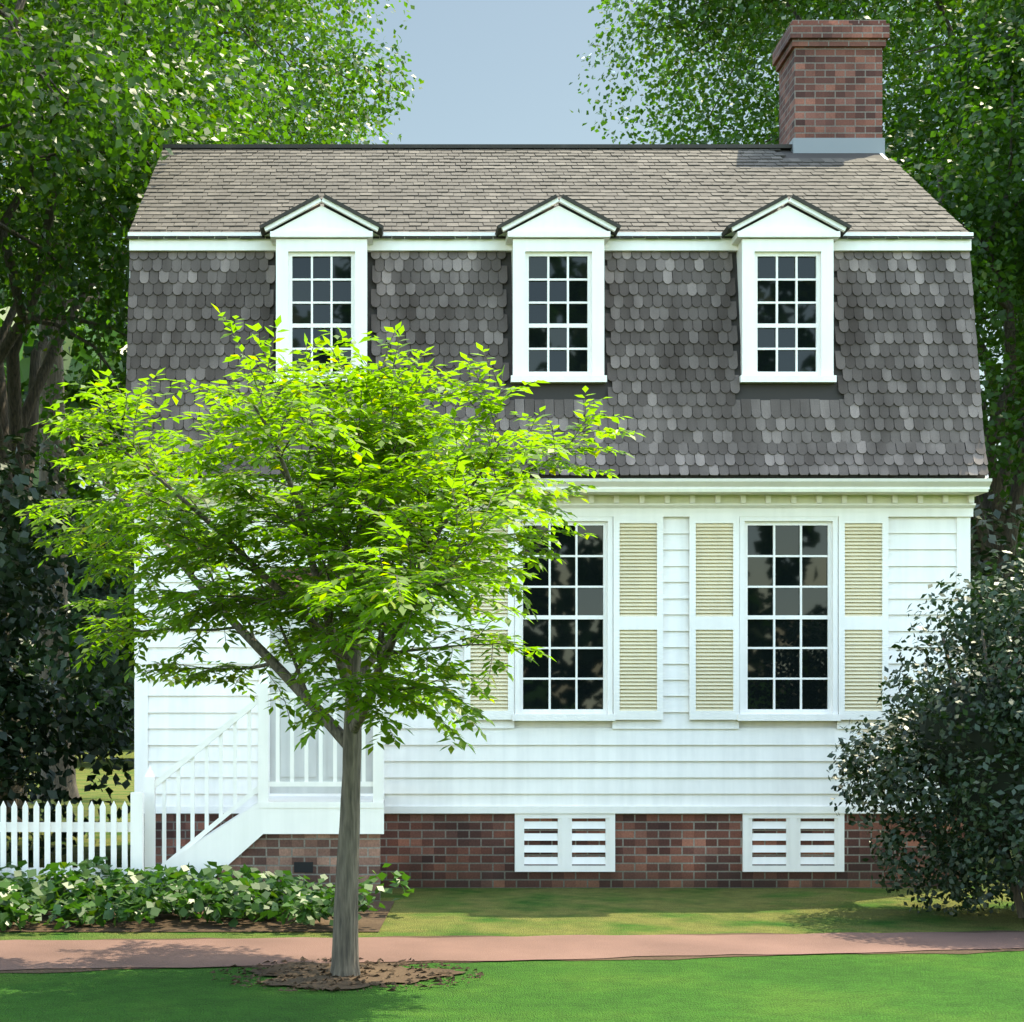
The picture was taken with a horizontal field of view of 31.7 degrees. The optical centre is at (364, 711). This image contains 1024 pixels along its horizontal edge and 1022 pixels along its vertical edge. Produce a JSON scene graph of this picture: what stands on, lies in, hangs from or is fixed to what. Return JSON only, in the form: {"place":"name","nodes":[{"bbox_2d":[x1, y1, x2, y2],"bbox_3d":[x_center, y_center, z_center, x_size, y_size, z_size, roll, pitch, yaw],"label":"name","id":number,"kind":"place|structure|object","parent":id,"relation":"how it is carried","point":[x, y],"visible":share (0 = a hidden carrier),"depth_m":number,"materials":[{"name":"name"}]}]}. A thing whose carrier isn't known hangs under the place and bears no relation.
{"place":"outdoors","nodes":[
{"label":"outdoors","id":0,"kind":"place"},
{"bbox_2d":[0,750,1023,1021],"bbox_3d":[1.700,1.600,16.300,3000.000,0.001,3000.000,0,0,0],"label":"ground","id":1,"kind":"structure","parent":0,"point":[986,986],"depth_m":10.89,"materials":[{"name":"green plant"}]},
{"bbox_2d":[0,428,133,867],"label":"hedge","id":2,"kind":"object","parent":1,"relation":"on","point":[18,687],"visible":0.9,"depth_m":17.88,"materials":[{"name":"green plant"}]},
{"bbox_2d":[0,434,133,802],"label":"shrubs","id":3,"kind":"object","parent":1,"relation":"on","point":[57,597],"visible":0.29,"depth_m":21.06,"materials":[{"name":"green plant"}]},
{"bbox_2d":[23,522,133,749],"bbox_3d":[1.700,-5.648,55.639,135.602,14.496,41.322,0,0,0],"label":"tree","id":4,"kind":"object","parent":1,"relation":"on","point":[81,570],"depth_m":75.30,"materials":[{"name":"green plant"}]},
{"bbox_2d":[0,0,199,298],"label":"tree","id":5,"kind":"object","parent":1,"relation":"on","point":[67,5],"visible":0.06,"depth_m":26.10,"materials":[{"name":"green plant"}]},
{"bbox_2d":[0,0,239,357],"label":"tree","id":6,"kind":"object","parent":1,"relation":"on","point":[103,103],"visible":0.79,"depth_m":18.79,"materials":[{"name":"green plant"}]},
{"bbox_2d":[0,0,310,821],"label":"tree","id":7,"kind":"object","parent":1,"relation":"on","point":[16,414],"visible":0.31,"depth_m":22.74,"materials":[{"name":"green plant"}]},
{"bbox_2d":[0,901,393,931],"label":"mulch bed","id":8,"kind":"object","parent":1,"relation":"on","point":[370,921],"depth_m":13.37,"materials":[{"name":"brown soil"}]},
{"bbox_2d":[0,792,143,896],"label":"picket fence","id":9,"kind":"object","parent":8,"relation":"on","point":[135,826],"visible":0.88,"depth_m":14.92,"materials":[{"name":"paint"}]},
{"bbox_2d":[0,856,413,930],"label":"ground cover","id":10,"kind":"object","parent":8,"relation":"on","point":[151,897],"visible":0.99,"depth_m":13.46,"materials":[{"name":"green plant"}]},
{"bbox_2d":[0,0,423,798],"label":"tree","id":11,"kind":"object","parent":1,"relation":"on","point":[252,16],"visible":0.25,"depth_m":32.90,"materials":[{"name":"green plant"}]},
{"bbox_2d":[144,674,383,900],"bbox_3d":[-0.851,0.630,15.714,2.022,1.940,1.169,0,0,0],"label":"stoop","id":12,"kind":"object","parent":1,"relation":"on","point":[296,836],"visible":0.77,"depth_m":15.15,"materials":[{"name":"wood"}]},
{"bbox_2d":[14,303,644,976],"bbox_3d":[-0.212,-0.321,10.911,3.541,3.942,5.276,0,0,-24],"label":"tree","id":13,"kind":"object","parent":1,"relation":"on","point":[400,579],"visible":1,"depth_m":10.18,"materials":[{"name":"green plant"}]},
{"bbox_2d":[210,956,484,991],"bbox_3d":[-0.112,1.577,10.873,1.672,0.021,1.412,0,0,0],"label":"mulch ring","id":14,"kind":"object","parent":1,"relation":"on","point":[314,975],"visible":0.92,"depth_m":10.79,"materials":[{"name":"brown wood"}]},
{"bbox_2d":[0,248,973,750],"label":"tree","id":15,"kind":"object","parent":1,"relation":"on","point":[70,358],"visible":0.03,"depth_m":52.47,"materials":[{"name":"green plant"}]},
{"bbox_2d":[569,0,1023,625],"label":"tree","id":16,"kind":"object","parent":1,"relation":"on","point":[749,22],"visible":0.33,"depth_m":33.56,"materials":[{"name":"green plant"}]},
{"bbox_2d":[826,545,1023,917],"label":"boxwood bush","id":17,"kind":"object","parent":1,"relation":"on","point":[968,731],"visible":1,"depth_m":13.47,"materials":[{"name":"green plant"}]},
{"bbox_2d":[832,0,1023,432],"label":"tree","id":18,"kind":"object","parent":1,"relation":"on","point":[960,55],"visible":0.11,"depth_m":26.56,"materials":[{"name":"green plant"}]},
{"bbox_2d":[882,9,1023,651],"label":"tree","id":19,"kind":"object","parent":1,"relation":"on","point":[997,207],"visible":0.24,"depth_m":24.47,"materials":[{"name":"green plant"}]},
{"bbox_2d":[886,0,1023,546],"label":"tree","id":20,"kind":"object","parent":1,"relation":"on","point":[1001,379],"visible":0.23,"depth_m":25.18,"materials":[{"name":"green plant"}]},
{"bbox_2d":[968,494,1023,841],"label":"shrubs","id":21,"kind":"object","parent":1,"relation":"on","point":[975,568],"visible":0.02,"depth_m":20.70,"materials":[{"name":"green plant"}]},
{"bbox_2d":[0,930,1023,972],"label":"path","id":22,"kind":"structure","parent":0,"point":[36,956],"depth_m":12.06,"materials":[{"name":"brown brick"}]},
{"bbox_2d":[0,0,1023,501],"label":"sky","id":23,"kind":"structure","parent":0,"point":[492,71],"materials":[{"name":"blue"}]},
{"bbox_2d":[122,20,991,887],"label":"house","id":24,"kind":"structure","parent":0,"point":[770,350],"depth_m":16.28,"materials":[{"name":"wood"}]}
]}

